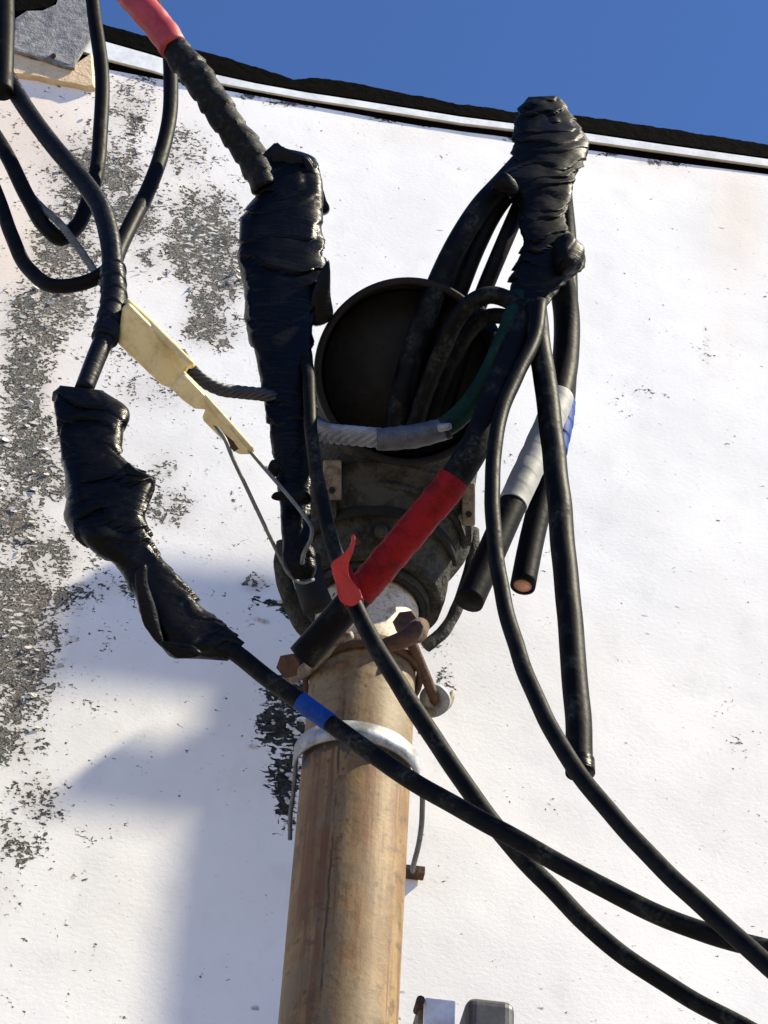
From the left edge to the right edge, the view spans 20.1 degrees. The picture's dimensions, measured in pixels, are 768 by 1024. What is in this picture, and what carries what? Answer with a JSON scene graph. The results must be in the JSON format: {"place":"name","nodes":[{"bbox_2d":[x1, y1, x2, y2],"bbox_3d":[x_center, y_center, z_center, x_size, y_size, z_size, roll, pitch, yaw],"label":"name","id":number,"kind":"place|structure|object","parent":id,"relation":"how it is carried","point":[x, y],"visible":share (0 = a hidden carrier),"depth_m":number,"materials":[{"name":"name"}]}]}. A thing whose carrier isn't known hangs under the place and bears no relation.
{"place":"outdoors","nodes":[
{"label":"outdoors","id":0,"kind":"place"},
{"bbox_2d":[100,0,767,144],"label":"sky","id":1,"kind":"structure","parent":0,"point":[692,66],"materials":[{"name":"blue"}]},
{"label":"ground","id":2,"kind":"structure","parent":0,"visible":0},
{"bbox_2d":[278,582,418,1023],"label":"service mast","id":3,"kind":"object","parent":2,"relation":"on","point":[343,950],"visible":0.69,"depth_m":1.18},
{"bbox_2d":[288,720,424,879],"bbox_3d":[-0.016,0.186,1.266,0.074,0.049,0.154,0,-42,4],"label":"pipe strap","id":4,"kind":"object","parent":3,"relation":"attached to","point":[396,743],"visible":0.86,"depth_m":1.23,"materials":[{"name":"metal"}]},
{"bbox_2d":[276,611,454,717],"bbox_3d":[-0.005,0.090,1.256,0.112,0.072,0.136,7,-42,-4],"label":"pipe clamp","id":5,"kind":"object","parent":3,"relation":"attached to","point":[412,630],"visible":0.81,"depth_m":1.27,"materials":[{"name":"metal"}]},
{"bbox_2d":[273,277,487,651],"bbox_3d":[0.003,-0.019,1.317,0.127,0.185,0.205,7,-42,-4],"label":"weatherhead","id":6,"kind":"object","parent":3,"relation":"attached to","point":[374,493],"visible":0.47,"depth_m":1.30,"materials":[{"name":"metal"}]},
{"bbox_2d":[236,143,332,579],"bbox_3d":[-0.060,-0.102,1.268,0.068,0.325,0.058,7,-42,-4],"label":"taped splice","id":7,"kind":"object","parent":6,"relation":"attached to","point":[284,265],"visible":0.9,"depth_m":1.27,"materials":[{"name":"black plastic"}]},
{"bbox_2d":[117,0,274,195],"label":"service cable","id":8,"kind":"object","parent":7,"relation":"attached to","point":[187,65],"visible":1,"depth_m":1.35,"materials":[{"name":"black rubber"}]},
{"bbox_2d":[118,299,314,584],"bbox_3d":[-0.082,-0.038,1.205,0.161,0.145,0.060,31,-48,-27],"label":"wedge clamp","id":9,"kind":"object","parent":7,"relation":"attached to","point":[147,343],"visible":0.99,"depth_m":1.20,"materials":[{"name":"beige plastic"}]},
{"bbox_2d":[36,196,100,285],"bbox_3d":[-0.202,-0.185,1.313,0.119,0.196,0.023,-7,-43,12],"label":"guy wire","id":10,"kind":"object","parent":9,"relation":"attached to","point":[53,217],"visible":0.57,"depth_m":1.27,"materials":[{"name":"grey metal"}]},
{"bbox_2d":[0,0,109,245],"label":"service cable","id":11,"kind":"object","parent":10,"relation":"attached to","point":[48,229],"visible":0.94,"depth_m":1.34,"materials":[{"name":"black rubber"}]},
{"bbox_2d":[10,73,127,388],"bbox_3d":[-0.196,-0.172,1.268,0.109,0.265,0.016,8,-42,-5],"label":"service cable","id":12,"kind":"object","parent":10,"relation":"attached to","point":[105,334],"visible":1,"depth_m":1.26,"materials":[{"name":"black rubber"}]},
{"bbox_2d":[0,0,14,100],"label":"service cable","id":13,"kind":"object","parent":12,"relation":"attached to","point":[7,26],"visible":1,"depth_m":1.34,"materials":[{"name":"black rubber"}]},
{"bbox_2d":[0,185,99,293],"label":"service cable","id":14,"kind":"object","parent":12,"relation":"attached to","point":[32,273],"visible":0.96,"depth_m":1.26,"materials":[{"name":"black rubber"}]},
{"bbox_2d":[52,385,244,660],"bbox_3d":[-0.123,0.000,1.131,0.121,0.182,0.037,14,-43,-11],"label":"taped splice","id":15,"kind":"object","parent":12,"relation":"hanging from","point":[109,490],"visible":1,"depth_m":1.12,"materials":[{"name":"black plastic"}]},
{"bbox_2d":[228,642,767,952],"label":"drop cable","id":16,"kind":"object","parent":15,"relation":"attached to","point":[314,711],"visible":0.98,"depth_m":1.01,"materials":[{"name":"black rubber"}]},
{"bbox_2d":[119,0,177,261],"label":"service cable","id":17,"kind":"object","parent":12,"relation":"attached to","point":[135,214],"visible":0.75,"depth_m":1.34,"materials":[{"name":"black rubber"}]},
{"bbox_2d":[181,348,328,422],"bbox_3d":[-0.074,-0.070,1.236,0.097,0.027,0.015,19,-44,-16],"label":"twisted tail","id":18,"kind":"object","parent":9,"relation":"attached to","point":[199,377],"visible":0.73,"depth_m":1.22},
{"bbox_2d":[290,292,540,667],"bbox_3d":[0.017,-0.027,1.202,0.150,0.224,0.038,-19,-47,23],"label":"tap cable","id":19,"kind":"object","parent":7,"relation":"attached to","point":[399,545],"visible":0.96,"depth_m":1.16,"materials":[{"name":"rubber"}]},
{"bbox_2d":[492,96,588,304],"bbox_3d":[0.096,-0.193,1.315,0.062,0.228,0.037,7,-42,-4],"label":"taped splice","id":20,"kind":"object","parent":19,"relation":"attached to","point":[535,179],"visible":0.94,"depth_m":1.31,"materials":[{"name":"black plastic"}]},
{"bbox_2d":[455,277,579,611],"bbox_3d":[0.081,-0.062,1.230,0.069,0.275,0.054,7,-42,-4],"label":"tap cable","id":21,"kind":"object","parent":20,"relation":"attached to","point":[516,496],"visible":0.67,"depth_m":1.21,"materials":[{"name":"black rubber"}]},
{"bbox_2d":[510,199,577,594],"bbox_3d":[0.101,-0.097,1.287,0.038,0.328,0.072,7,-42,-4],"label":"tap cable","id":22,"kind":"object","parent":20,"relation":"attached to","point":[525,571],"visible":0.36,"depth_m":1.22,"materials":[{"name":"black rubber"}]},
{"bbox_2d":[524,299,594,779],"bbox_3d":[0.090,0.003,1.132,0.036,0.321,0.014,7,-42,-4],"label":"tap cable","id":23,"kind":"object","parent":20,"relation":"hanging from","point":[576,700],"visible":0.85,"depth_m":1.11,"materials":[{"name":"black rubber"}]},
{"bbox_2d":[484,297,767,978],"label":"drop cable","id":24,"kind":"object","parent":20,"relation":"hanging from","point":[706,909],"visible":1,"depth_m":1.00,"materials":[{"name":"black rubber"}]},
{"bbox_2d":[317,289,523,450],"bbox_3d":[0.009,-0.074,1.232,0.149,0.115,0.028,-8,-43,13],"label":"neutral lead","id":25,"kind":"object","parent":7,"relation":"attached to","point":[456,417],"visible":0.63,"depth_m":1.20,"materials":[{"name":"metal"}]},
{"bbox_2d":[300,350,756,1023],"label":"drop cable","id":26,"kind":"object","parent":7,"relation":"attached to","point":[570,908],"visible":0.97,"depth_m":1.07,"materials":[{"name":"black rubber"}]},
{"bbox_2d":[413,278,453,398],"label":"riser cable","id":27,"kind":"object","parent":6,"relation":"attached to","point":[424,356],"visible":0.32,"depth_m":1.30,"materials":[{"name":"black rubber"}]},
{"bbox_2d":[384,156,512,427],"bbox_3d":[0.041,-0.144,1.317,0.108,0.204,0.043,-25,-49,28],"label":"riser cable","id":28,"kind":"object","parent":6,"relation":"attached to","point":[482,205],"visible":0.85,"depth_m":1.29,"materials":[{"name":"black rubber"}]},
{"bbox_2d":[412,196,513,403],"bbox_3d":[0.050,-0.136,1.322,0.102,0.178,0.030,-32,-53,33],"label":"riser cable","id":29,"kind":"object","parent":6,"relation":"attached to","point":[464,276],"visible":0.5,"depth_m":1.31,"materials":[{"name":"black rubber"}]},
{"bbox_2d":[406,286,524,424],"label":"riser cable","id":30,"kind":"object","parent":6,"relation":"attached to","point":[466,307],"visible":0.95,"depth_m":1.25,"materials":[{"name":"black rubber"}]},
{"bbox_2d":[426,308,504,421],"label":"riser cable","id":31,"kind":"object","parent":6,"relation":"attached to","point":[474,326],"visible":0.72,"depth_m":1.27,"materials":[{"name":"black rubber"}]},
{"bbox_2d":[455,295,497,349],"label":"riser cable","id":32,"kind":"object","parent":6,"relation":"attached to","point":[489,331],"visible":0.14,"depth_m":1.27,"materials":[{"name":"black rubber"}]},
{"bbox_2d":[440,199,519,416],"bbox_3d":[0.057,-0.127,1.321,0.020,0.149,0.094,28,-47,-24],"label":"riser cable","id":33,"kind":"object","parent":6,"relation":"attached to","point":[499,253],"visible":0.55,"depth_m":1.31,"materials":[{"name":"black rubber"}]},
{"bbox_2d":[0,0,767,1023],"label":"building","id":34,"kind":"structure","parent":2,"relation":"on","point":[146,852],"depth_m":1.48,"materials":[{"name":"white paint"}]},
{"bbox_2d":[413,995,454,1023],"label":"wall bracket","id":35,"kind":"object","parent":34,"relation":"attached to","point":[435,1011],"depth_m":1.24,"materials":[{"name":"metal"}]},
{"bbox_2d":[459,999,513,1023],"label":"conduit cap","id":36,"kind":"object","parent":35,"relation":"attached to","point":[478,1011],"visible":1,"depth_m":1.21,"materials":[{"name":"grey metal"}]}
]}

